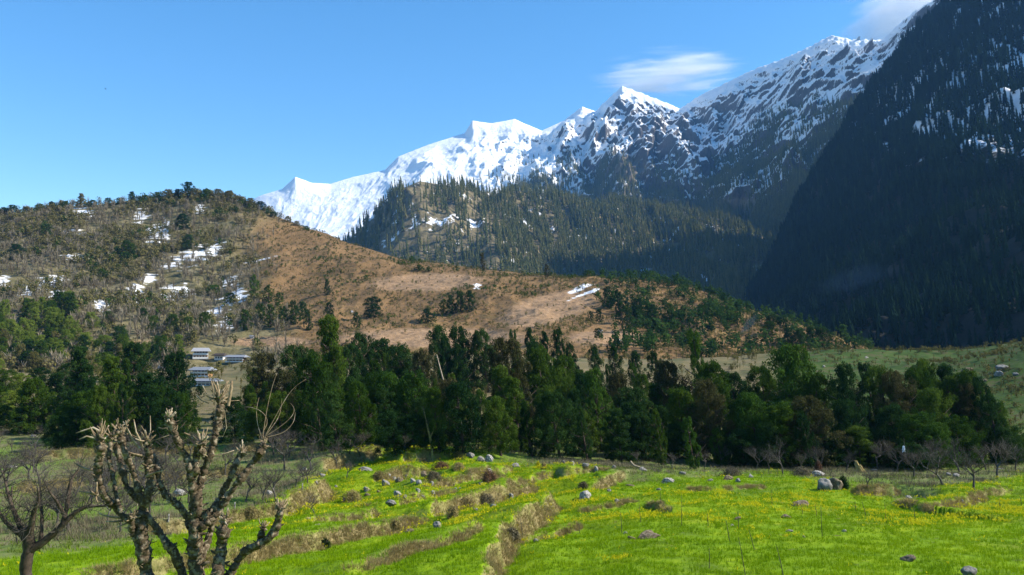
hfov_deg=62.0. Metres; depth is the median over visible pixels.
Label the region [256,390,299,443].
evergreen tree
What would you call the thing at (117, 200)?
skyline tree
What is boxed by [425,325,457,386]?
evergreen tree
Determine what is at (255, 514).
shrub
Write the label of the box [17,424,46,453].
bare tree
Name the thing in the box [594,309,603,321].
hillside tree
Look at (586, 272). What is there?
hillside tree
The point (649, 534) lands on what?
boulder
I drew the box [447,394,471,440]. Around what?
evergreen tree
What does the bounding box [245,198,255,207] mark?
skyline tree
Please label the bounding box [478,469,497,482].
shrub
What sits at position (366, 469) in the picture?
boulder
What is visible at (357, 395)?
evergreen tree
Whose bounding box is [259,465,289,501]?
bare tree
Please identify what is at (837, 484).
boulder
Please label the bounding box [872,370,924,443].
evergreen tree
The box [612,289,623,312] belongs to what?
hillside tree
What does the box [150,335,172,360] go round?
hillside tree
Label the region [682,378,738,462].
evergreen tree
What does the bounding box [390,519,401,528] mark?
shrub
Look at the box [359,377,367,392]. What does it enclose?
evergreen tree
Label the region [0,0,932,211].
sky
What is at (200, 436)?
bare tree
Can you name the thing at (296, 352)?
evergreen tree
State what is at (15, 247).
hillside tree
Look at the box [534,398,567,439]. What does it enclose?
evergreen tree
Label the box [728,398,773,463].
evergreen tree
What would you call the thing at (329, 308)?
hillside tree
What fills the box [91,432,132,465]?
bare tree
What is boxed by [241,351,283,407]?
evergreen tree
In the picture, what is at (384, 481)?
boulder
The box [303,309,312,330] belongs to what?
hillside tree
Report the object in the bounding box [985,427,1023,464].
evergreen tree
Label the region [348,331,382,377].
evergreen tree
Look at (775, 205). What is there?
alpine fir forest
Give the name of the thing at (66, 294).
hillside tree
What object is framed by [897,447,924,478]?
bare tree
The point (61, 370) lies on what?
evergreen tree
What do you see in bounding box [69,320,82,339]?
hillside tree
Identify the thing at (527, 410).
evergreen tree
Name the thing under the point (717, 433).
evergreen tree
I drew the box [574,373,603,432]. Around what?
evergreen tree
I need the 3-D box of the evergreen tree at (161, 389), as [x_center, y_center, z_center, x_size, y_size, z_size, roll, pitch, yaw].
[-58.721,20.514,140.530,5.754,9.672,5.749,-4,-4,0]
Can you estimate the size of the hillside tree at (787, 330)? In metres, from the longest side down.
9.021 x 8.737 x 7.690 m
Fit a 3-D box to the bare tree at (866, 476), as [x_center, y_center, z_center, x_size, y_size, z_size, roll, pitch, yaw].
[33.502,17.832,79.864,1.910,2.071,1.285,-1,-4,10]
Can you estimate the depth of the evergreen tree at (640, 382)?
154.69 m
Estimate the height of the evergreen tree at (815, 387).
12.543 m
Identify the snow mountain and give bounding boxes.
[253,0,938,239]
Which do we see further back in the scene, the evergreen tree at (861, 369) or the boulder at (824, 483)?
the evergreen tree at (861, 369)
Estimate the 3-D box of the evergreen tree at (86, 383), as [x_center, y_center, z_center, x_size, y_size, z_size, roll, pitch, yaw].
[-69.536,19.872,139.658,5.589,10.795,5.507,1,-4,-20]
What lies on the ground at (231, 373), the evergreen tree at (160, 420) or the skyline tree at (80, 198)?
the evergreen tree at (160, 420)
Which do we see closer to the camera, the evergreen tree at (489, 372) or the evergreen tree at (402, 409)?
the evergreen tree at (402, 409)
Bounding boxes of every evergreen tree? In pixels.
[0,369,18,390]
[0,386,22,419]
[0,390,30,423]
[0,402,52,435]
[0,405,23,431]
[6,376,58,434]
[9,373,29,398]
[25,367,52,391]
[35,415,78,449]
[39,386,54,413]
[40,372,65,416]
[45,405,74,436]
[49,389,109,444]
[53,346,98,412]
[54,363,70,390]
[55,406,97,448]
[59,380,76,404]
[72,376,107,435]
[79,383,118,448]
[98,355,138,431]
[98,376,117,403]
[101,404,118,433]
[109,383,135,446]
[116,341,152,385]
[122,358,138,390]
[125,384,151,440]
[126,372,166,438]
[126,381,139,425]
[142,383,166,430]
[142,389,163,445]
[142,398,188,448]
[153,349,204,418]
[153,375,173,399]
[163,392,201,443]
[166,390,187,446]
[210,395,260,443]
[231,410,265,442]
[238,392,262,430]
[239,384,259,421]
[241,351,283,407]
[242,367,263,404]
[256,380,268,420]
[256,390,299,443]
[257,369,306,436]
[277,343,310,401]
[286,352,336,443]
[288,408,316,443]
[308,348,321,398]
[308,398,329,451]
[315,314,354,388]
[315,367,339,431]
[319,391,355,451]
[321,389,360,445]
[336,376,371,445]
[339,342,366,387]
[340,381,380,448]
[341,387,352,435]
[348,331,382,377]
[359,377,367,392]
[362,370,392,435]
[363,337,399,377]
[365,385,378,443]
[369,359,386,386]
[371,411,409,457]
[373,387,400,446]
[374,371,408,442]
[380,351,393,387]
[384,342,420,398]
[391,393,411,427]
[394,413,431,451]
[396,369,438,444]
[406,397,442,446]
[407,348,437,396]
[417,385,452,452]
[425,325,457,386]
[431,377,473,445]
[431,380,490,454]
[433,378,440,422]
[436,334,458,385]
[437,371,444,393]
[444,325,481,389]
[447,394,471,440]
[450,343,476,398]
[465,400,482,440]
[467,328,497,391]
[475,389,494,448]
[476,395,519,455]
[480,396,509,445]
[483,336,535,432]
[483,346,502,397]
[491,364,517,441]
[500,375,535,452]
[508,329,526,377]
[511,360,538,432]
[516,387,533,441]
[518,399,541,456]
[522,327,534,370]
[523,339,541,399]
[523,344,567,431]
[530,389,579,458]
[534,384,570,452]
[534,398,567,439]
[539,331,553,369]
[549,326,565,367]
[552,353,586,419]
[554,382,570,422]
[565,342,579,380]
[565,388,594,456]
[568,409,608,456]
[573,369,587,395]
[573,406,599,460]
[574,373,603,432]
[577,367,612,451]
[587,344,605,397]
[590,386,616,445]
[600,407,639,462]
[602,364,614,406]
[602,421,617,456]
[605,344,623,380]
[608,370,631,419]
[609,400,656,458]
[613,386,654,451]
[621,413,663,460]
[625,349,649,387]
[629,363,640,401]
[631,373,653,412]
[642,358,693,431]
[645,408,667,464]
[646,350,666,388]
[646,384,672,435]
[650,382,666,407]
[651,404,671,450]
[655,387,708,458]
[663,423,687,459]
[673,400,711,460]
[675,384,691,429]
[680,327,720,424]
[680,416,702,468]
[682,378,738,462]
[691,359,736,437]
[708,427,730,465]
[714,371,753,404]
[716,427,770,467]
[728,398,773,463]
[729,392,790,466]
[730,399,752,448]
[737,380,750,394]
[745,365,789,406]
[750,402,813,468]
[750,422,788,468]
[760,342,838,445]
[784,395,853,467]
[793,411,818,468]
[798,369,840,446]
[821,437,851,467]
[824,398,879,466]
[825,379,852,407]
[827,361,874,449]
[836,425,884,468]
[846,421,879,453]
[855,361,883,429]
[862,365,909,438]
[866,440,900,468]
[867,421,884,439]
[868,402,921,464]
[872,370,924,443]
[881,428,907,462]
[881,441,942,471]
[891,410,953,468]
[901,365,949,437]
[907,386,962,459]
[913,358,947,406]
[913,421,970,469]
[934,375,971,416]
[936,363,957,407]
[939,414,987,466]
[947,368,986,441]
[948,413,980,453]
[949,383,987,452]
[963,425,986,463]
[968,376,1002,448]
[975,393,1010,462]
[982,400,1023,459]
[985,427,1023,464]
[997,425,1023,463]
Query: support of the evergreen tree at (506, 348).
on the ground at (231, 373)
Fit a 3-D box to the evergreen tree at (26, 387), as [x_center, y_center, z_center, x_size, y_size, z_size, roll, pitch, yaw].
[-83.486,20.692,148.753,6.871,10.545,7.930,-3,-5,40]
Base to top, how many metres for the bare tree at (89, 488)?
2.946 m
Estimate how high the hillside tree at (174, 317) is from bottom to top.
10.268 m
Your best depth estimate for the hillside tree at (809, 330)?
377.80 m
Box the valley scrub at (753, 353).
[0,345,784,409]
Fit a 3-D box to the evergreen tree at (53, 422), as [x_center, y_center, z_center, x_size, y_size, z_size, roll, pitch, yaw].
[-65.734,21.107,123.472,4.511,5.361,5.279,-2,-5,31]
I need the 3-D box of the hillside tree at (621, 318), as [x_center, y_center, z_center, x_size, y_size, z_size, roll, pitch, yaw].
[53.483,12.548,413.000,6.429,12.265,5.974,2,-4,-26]
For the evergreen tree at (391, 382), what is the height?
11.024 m
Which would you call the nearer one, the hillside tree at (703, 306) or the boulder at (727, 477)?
the boulder at (727, 477)
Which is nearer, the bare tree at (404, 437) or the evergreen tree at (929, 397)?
the bare tree at (404, 437)
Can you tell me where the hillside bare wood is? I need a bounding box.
[0,187,302,371]
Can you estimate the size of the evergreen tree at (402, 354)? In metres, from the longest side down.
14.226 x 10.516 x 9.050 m
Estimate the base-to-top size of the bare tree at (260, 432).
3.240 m
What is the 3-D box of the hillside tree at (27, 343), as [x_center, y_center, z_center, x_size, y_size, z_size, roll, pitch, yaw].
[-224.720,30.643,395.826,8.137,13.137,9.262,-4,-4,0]
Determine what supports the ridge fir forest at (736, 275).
on the forest ridge
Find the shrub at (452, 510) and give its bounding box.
[445,505,458,518]
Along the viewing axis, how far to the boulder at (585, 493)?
77.20 m
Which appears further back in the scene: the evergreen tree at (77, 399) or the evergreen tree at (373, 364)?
the evergreen tree at (373, 364)
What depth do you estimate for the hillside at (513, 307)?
536.11 m
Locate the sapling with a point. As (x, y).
(742, 557)
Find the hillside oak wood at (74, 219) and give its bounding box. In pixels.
[0,188,321,371]
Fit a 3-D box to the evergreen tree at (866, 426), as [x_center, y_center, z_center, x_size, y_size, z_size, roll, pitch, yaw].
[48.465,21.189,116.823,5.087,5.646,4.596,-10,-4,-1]
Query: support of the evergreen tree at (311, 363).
on the ground at (231, 373)
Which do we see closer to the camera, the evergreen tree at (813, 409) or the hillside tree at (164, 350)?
the evergreen tree at (813, 409)
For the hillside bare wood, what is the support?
on the hillside at (513, 307)
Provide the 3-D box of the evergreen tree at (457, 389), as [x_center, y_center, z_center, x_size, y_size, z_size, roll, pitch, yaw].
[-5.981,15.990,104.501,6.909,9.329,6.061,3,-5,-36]
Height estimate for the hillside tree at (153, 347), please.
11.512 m
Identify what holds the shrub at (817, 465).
on the ground at (231, 373)
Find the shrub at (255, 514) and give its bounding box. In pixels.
[241,506,264,520]
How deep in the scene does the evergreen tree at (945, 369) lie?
128.96 m
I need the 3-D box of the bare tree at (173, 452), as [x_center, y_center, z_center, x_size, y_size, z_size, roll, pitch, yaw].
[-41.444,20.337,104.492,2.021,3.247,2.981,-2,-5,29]
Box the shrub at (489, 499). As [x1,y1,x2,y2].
[480,493,496,505]
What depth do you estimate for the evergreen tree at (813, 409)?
107.96 m
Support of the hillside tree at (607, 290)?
on the hillside at (513, 307)
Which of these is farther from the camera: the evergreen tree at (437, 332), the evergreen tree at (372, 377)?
the evergreen tree at (437, 332)
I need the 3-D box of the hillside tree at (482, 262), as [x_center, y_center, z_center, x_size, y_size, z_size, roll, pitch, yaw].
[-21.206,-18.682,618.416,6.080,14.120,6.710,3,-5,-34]
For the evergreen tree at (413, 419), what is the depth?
104.26 m
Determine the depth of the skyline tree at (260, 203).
781.52 m
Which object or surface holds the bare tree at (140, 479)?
on the ground at (231, 373)
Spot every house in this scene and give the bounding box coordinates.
[187,367,216,376]
[191,348,210,358]
[194,378,223,385]
[211,353,226,359]
[223,355,248,361]
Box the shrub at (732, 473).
[718,467,743,475]
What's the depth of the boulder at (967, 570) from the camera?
41.12 m
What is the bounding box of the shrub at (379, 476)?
[371,470,388,481]
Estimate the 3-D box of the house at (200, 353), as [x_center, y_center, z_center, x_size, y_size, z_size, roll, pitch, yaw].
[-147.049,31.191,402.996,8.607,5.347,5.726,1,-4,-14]
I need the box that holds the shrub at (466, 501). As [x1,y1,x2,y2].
[461,496,476,507]
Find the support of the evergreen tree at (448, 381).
on the ground at (231, 373)
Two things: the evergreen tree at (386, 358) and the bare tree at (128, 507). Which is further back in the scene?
the evergreen tree at (386, 358)
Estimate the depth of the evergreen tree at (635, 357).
193.73 m
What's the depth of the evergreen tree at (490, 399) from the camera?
123.51 m
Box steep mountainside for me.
[753,0,1023,350]
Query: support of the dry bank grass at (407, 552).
on the ground at (231, 373)
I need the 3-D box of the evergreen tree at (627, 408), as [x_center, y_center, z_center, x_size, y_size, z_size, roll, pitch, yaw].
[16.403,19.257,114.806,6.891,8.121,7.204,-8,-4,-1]
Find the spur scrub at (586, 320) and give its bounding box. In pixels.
[227,215,870,358]
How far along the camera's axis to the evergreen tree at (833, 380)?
176.78 m
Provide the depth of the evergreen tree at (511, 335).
204.60 m
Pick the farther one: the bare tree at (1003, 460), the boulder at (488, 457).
the boulder at (488, 457)
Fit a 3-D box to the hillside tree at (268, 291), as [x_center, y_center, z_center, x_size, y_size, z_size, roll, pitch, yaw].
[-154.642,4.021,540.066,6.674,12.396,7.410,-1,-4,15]
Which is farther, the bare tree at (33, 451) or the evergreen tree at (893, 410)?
the evergreen tree at (893, 410)
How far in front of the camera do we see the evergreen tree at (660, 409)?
124.36 m
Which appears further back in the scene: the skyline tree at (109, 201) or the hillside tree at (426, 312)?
the skyline tree at (109, 201)
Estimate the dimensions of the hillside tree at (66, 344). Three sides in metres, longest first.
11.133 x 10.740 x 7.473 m
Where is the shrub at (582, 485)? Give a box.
[577,481,589,488]
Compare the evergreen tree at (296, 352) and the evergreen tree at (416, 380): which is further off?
the evergreen tree at (296, 352)
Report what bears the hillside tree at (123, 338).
on the hillside at (513, 307)
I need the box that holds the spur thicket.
[590,267,878,357]
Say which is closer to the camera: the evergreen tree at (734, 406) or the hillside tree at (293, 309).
the evergreen tree at (734, 406)
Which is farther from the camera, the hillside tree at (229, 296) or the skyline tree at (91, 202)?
the skyline tree at (91, 202)
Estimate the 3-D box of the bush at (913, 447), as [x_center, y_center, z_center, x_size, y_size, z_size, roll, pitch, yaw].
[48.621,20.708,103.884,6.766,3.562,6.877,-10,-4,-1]
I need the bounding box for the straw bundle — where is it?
[854,460,865,472]
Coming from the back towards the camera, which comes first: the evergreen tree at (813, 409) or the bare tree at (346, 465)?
the evergreen tree at (813, 409)
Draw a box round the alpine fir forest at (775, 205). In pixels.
[479,88,855,237]
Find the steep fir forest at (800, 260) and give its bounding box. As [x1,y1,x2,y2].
[744,0,1023,350]
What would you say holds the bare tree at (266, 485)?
on the ground at (231, 373)
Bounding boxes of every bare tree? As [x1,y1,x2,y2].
[0,427,10,436]
[0,442,32,478]
[0,448,130,574]
[0,454,26,484]
[5,439,16,452]
[7,447,37,479]
[14,446,59,482]
[16,437,43,457]
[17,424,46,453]
[18,497,35,518]
[19,441,51,472]
[27,477,75,529]
[32,487,75,524]
[70,460,94,496]
[78,479,107,504]
[81,452,121,500]
[82,462,116,503]
[82,472,119,498]
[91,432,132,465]
[91,483,127,520]
[115,448,144,485]
[118,482,136,531]
[121,441,154,478]
[125,448,174,486]
[126,435,141,459]
[127,457,185,512]
[128,473,154,489]
[133,424,155,439]
[137,441,164,455]
[155,467,180,492]
[156,452,185,488]
[157,451,175,469]
[158,433,182,458]
[161,467,177,486]
[163,444,178,464]
[171,470,196,502]
[174,459,225,484]
[182,429,197,453]
[187,430,211,446]
[220,446,236,474]
[230,438,240,453]
[245,472,262,501]
[255,427,267,438]
[255,474,275,499]
[259,425,295,469]
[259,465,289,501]
[262,426,280,453]
[271,428,308,457]
[285,428,297,451]
[285,467,306,485]
[293,434,322,468]
[293,461,309,480]
[296,459,320,481]
[299,491,320,513]
[323,437,342,467]
[342,432,370,456]
[342,434,361,453]
[345,460,355,476]
[392,433,411,451]
[422,405,433,461]
[666,453,677,469]
[695,449,710,466]
[725,465,737,475]
[743,446,772,468]
[760,438,786,473]
[764,455,777,469]
[792,451,810,466]
[809,442,829,462]
[842,449,856,471]
[861,466,875,487]
[869,436,893,468]
[886,446,912,471]
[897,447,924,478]
[909,439,950,484]
[920,438,948,469]
[934,435,964,471]
[950,446,988,488]
[968,445,990,469]
[984,439,1021,477]
[1001,435,1023,468]
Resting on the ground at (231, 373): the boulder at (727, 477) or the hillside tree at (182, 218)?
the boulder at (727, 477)
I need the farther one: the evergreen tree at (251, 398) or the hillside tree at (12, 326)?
the hillside tree at (12, 326)
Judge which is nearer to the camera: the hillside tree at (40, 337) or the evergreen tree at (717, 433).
the evergreen tree at (717, 433)
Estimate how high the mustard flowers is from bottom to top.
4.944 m
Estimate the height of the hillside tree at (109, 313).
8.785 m
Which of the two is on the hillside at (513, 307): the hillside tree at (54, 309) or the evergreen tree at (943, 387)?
the hillside tree at (54, 309)
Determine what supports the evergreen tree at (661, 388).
on the ground at (231, 373)
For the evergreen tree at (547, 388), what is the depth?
116.97 m
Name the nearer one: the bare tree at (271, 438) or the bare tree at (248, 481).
the bare tree at (248, 481)
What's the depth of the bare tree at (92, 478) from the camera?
74.99 m
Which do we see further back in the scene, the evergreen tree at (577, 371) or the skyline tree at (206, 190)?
the skyline tree at (206, 190)
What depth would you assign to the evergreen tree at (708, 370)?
128.44 m
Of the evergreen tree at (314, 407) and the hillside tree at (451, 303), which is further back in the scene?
the hillside tree at (451, 303)
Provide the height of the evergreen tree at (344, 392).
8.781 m
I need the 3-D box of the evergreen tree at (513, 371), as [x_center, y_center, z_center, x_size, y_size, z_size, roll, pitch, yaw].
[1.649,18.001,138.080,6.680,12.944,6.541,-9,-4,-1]
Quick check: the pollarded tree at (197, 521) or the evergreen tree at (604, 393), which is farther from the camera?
the evergreen tree at (604, 393)
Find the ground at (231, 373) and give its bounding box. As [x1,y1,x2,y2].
[0,341,1023,574]
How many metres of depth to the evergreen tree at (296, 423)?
126.11 m
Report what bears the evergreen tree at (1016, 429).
on the ground at (231, 373)
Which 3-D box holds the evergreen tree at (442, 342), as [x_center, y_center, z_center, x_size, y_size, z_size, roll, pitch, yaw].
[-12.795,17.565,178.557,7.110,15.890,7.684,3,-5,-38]
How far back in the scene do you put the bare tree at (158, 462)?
83.09 m
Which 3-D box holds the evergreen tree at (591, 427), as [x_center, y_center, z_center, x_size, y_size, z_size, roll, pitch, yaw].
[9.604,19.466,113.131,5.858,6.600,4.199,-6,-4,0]
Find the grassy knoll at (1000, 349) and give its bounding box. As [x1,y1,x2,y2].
[758,337,1023,427]
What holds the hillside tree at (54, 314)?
on the hillside at (513, 307)
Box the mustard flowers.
[3,444,1023,574]
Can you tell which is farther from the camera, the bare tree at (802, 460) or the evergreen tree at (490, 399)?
the evergreen tree at (490, 399)
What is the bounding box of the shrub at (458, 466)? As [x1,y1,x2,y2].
[450,462,464,471]
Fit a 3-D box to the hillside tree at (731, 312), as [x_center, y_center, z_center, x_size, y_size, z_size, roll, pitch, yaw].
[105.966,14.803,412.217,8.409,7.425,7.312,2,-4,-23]
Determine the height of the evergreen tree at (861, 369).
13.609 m
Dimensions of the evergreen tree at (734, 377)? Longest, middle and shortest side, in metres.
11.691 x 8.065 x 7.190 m
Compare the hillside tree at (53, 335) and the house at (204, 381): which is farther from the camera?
the hillside tree at (53, 335)
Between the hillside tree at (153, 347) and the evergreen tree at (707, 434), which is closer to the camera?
the evergreen tree at (707, 434)
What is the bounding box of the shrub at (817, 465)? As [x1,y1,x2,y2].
[814,461,821,471]
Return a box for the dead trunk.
[436,354,443,385]
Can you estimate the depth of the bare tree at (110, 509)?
63.09 m
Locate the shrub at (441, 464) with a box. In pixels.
[430,461,449,470]
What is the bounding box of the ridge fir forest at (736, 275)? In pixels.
[336,173,776,302]
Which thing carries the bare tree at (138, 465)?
on the ground at (231, 373)
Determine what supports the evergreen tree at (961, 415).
on the ground at (231, 373)
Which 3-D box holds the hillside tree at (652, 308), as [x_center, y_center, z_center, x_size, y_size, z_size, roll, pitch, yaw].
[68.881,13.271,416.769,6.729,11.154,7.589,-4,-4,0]
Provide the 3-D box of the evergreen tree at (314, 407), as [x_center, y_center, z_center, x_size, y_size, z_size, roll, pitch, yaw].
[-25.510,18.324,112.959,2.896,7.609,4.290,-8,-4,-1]
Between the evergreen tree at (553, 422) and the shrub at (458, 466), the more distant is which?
the evergreen tree at (553, 422)
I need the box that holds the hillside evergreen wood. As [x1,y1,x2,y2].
[0,189,304,359]
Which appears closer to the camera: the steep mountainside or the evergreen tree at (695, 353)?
the evergreen tree at (695, 353)
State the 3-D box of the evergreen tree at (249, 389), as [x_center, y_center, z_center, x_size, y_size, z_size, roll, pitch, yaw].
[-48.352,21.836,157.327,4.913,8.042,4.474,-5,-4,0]
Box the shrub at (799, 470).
[789,466,812,475]
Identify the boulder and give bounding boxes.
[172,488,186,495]
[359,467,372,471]
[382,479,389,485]
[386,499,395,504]
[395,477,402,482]
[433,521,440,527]
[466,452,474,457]
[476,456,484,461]
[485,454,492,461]
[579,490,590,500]
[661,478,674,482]
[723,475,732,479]
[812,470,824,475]
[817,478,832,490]
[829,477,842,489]
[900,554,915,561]
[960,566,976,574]
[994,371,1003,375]
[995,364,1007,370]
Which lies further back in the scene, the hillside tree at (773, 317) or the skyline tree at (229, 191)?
the skyline tree at (229, 191)
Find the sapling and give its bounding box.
[738,537,745,574]
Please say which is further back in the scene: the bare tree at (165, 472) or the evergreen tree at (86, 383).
the evergreen tree at (86, 383)
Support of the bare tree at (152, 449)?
on the ground at (231, 373)
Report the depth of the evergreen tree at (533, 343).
178.79 m
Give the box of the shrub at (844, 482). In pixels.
[838,475,848,489]
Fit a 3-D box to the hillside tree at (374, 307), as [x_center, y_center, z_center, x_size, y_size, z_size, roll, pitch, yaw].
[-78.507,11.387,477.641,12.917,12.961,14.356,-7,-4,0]
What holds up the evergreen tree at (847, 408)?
on the ground at (231, 373)
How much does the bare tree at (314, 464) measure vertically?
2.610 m
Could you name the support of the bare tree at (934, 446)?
on the ground at (231, 373)
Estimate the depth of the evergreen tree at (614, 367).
198.85 m
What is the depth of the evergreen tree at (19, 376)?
207.98 m
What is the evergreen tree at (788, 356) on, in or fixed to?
on the ground at (231, 373)
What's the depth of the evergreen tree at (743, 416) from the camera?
109.85 m
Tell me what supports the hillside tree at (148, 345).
on the hillside at (513, 307)
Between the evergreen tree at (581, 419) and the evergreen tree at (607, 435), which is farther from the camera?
the evergreen tree at (607, 435)
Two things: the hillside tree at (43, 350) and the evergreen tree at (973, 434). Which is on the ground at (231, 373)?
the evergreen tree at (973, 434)
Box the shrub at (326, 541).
[321,538,330,547]
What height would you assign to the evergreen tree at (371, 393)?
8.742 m
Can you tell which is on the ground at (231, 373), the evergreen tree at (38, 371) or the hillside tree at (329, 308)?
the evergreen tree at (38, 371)
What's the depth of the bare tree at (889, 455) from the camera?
102.78 m
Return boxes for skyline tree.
[3,205,22,213]
[73,193,88,207]
[86,200,98,205]
[102,198,112,204]
[115,197,124,203]
[126,191,136,202]
[150,192,161,200]
[161,189,175,199]
[174,189,180,197]
[180,182,195,195]
[189,188,201,195]
[198,189,210,197]
[210,189,223,197]
[221,190,237,199]
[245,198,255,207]
[253,201,267,210]
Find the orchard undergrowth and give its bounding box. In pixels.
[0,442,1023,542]
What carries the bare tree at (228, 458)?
on the ground at (231, 373)
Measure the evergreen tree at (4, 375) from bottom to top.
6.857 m
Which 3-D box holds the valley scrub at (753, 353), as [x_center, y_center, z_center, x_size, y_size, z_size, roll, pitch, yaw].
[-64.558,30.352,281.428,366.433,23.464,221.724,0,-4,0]
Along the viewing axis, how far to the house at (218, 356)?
401.60 m
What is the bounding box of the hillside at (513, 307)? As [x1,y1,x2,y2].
[0,196,866,373]
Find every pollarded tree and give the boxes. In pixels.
[75,416,188,574]
[153,374,302,574]
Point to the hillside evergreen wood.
(126, 255)
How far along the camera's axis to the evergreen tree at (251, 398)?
144.62 m
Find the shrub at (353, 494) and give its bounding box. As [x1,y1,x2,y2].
[341,489,362,502]
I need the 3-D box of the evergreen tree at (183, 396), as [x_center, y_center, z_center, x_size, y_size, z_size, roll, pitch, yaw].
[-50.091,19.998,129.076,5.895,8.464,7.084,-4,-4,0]
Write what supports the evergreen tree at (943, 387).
on the ground at (231, 373)
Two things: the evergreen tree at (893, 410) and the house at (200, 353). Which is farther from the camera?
the house at (200, 353)
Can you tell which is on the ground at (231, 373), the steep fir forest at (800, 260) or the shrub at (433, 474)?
the shrub at (433, 474)
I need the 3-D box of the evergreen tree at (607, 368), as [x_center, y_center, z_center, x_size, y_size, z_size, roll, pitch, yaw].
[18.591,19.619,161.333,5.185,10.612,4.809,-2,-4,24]
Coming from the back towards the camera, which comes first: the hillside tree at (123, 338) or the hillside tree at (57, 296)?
the hillside tree at (57, 296)
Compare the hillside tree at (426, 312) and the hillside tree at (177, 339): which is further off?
the hillside tree at (426, 312)
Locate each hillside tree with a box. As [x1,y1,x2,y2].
[0,299,14,324]
[0,322,9,341]
[0,328,10,349]
[0,337,8,358]
[0,343,8,364]
[0,358,5,368]
[2,243,26,259]
[3,319,11,332]
[7,319,17,343]
[8,343,16,366]
[11,329,24,343]
[12,343,30,370]
[14,350,43,372]
[17,317,31,331]
[18,298,31,319]
[18,331,26,343]
[22,339,36,351]
[24,351,44,372]
[25,320,37,335]
[29,301,43,320]
[30,307,44,334]
[34,334,45,352]
[34,339,50,365]
[37,297,46,312]
[39,223,53,234]
[41,300,59,323]
[41,307,51,326]
[43,327,54,343]
[45,307,64,328]
[46,312,60,335]
[46,337,60,354]
[47,312,56,332]
[50,330,58,338]
[50,341,67,365]
[52,290,67,316]
[52,314,67,334]
[56,328,75,345]
[57,297,66,313]
[62,291,72,305]
[62,315,76,338]
[62,342,73,361]
[65,291,79,318]
[66,328,78,340]
[68,301,79,317]
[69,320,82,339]
[76,331,93,346]
[77,334,90,349]
[82,311,100,327]
[85,349,97,373]
[88,335,111,350]
[88,355,102,373]
[92,351,111,367]
[94,340,102,350]
[95,269,107,278]
[99,310,116,324]
[102,341,115,353]
[111,325,129,340]
[114,333,132,351]
[115,343,122,369]
[118,240,137,253]
[136,307,150,321]
[141,341,158,363]
[145,315,159,331]
[149,345,162,368]
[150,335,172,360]
[161,347,168,363]
[162,314,179,330]
[172,334,188,357]
[174,213,190,229]
[180,234,197,248]
[182,316,192,329]
[198,311,213,329]
[206,284,220,294]
[222,292,235,303]
[238,309,252,329]
[247,274,259,297]
[254,303,265,323]
[263,284,273,302]
[264,304,276,326]
[274,292,284,306]
[276,306,290,326]
[288,300,300,324]
[298,302,307,318]
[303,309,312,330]
[324,279,332,294]
[324,302,334,316]
[352,312,362,328]
[362,296,383,317]
[414,264,424,270]
[418,308,434,323]
[438,299,448,314]
[446,294,457,313]
[454,290,466,312]
[463,290,476,311]
[479,252,486,269]
[544,263,550,276]
[583,270,591,276]
[587,311,593,320]
[593,328,602,338]
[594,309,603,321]
[601,286,613,307]
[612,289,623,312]
[616,301,625,324]
[623,307,636,332]
[629,298,645,318]
[647,303,657,318]
[664,303,676,318]
[698,304,708,315]
[724,310,738,323]
[759,321,779,335]
[766,313,778,324]
[780,327,797,345]
[791,328,810,345]
[804,327,814,340]
[810,326,835,347]
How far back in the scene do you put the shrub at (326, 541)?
53.12 m
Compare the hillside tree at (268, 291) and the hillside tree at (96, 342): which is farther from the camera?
the hillside tree at (268, 291)
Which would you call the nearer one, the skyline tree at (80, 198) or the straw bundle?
the straw bundle
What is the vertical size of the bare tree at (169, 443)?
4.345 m
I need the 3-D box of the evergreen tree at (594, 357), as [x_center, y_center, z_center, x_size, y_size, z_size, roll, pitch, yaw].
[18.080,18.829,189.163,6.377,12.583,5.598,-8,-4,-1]
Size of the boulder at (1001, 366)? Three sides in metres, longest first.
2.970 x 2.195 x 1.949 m
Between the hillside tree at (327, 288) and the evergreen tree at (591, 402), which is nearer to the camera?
the evergreen tree at (591, 402)
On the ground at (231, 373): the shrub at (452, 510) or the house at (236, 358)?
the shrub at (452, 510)
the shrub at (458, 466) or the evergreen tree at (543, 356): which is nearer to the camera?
the shrub at (458, 466)
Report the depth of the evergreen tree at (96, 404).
122.84 m
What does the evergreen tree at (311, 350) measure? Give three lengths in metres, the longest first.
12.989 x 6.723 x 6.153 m
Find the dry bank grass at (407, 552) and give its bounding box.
[13,441,1011,574]
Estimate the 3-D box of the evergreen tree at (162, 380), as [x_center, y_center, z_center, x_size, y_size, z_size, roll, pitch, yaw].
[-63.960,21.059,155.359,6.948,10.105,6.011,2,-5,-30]
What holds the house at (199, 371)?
on the ground at (231, 373)
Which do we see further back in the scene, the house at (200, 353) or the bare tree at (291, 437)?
the house at (200, 353)
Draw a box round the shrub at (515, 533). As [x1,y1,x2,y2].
[507,527,520,540]
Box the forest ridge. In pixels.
[347,181,769,302]
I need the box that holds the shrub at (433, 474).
[424,471,441,480]
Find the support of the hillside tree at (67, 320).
on the hillside at (513, 307)

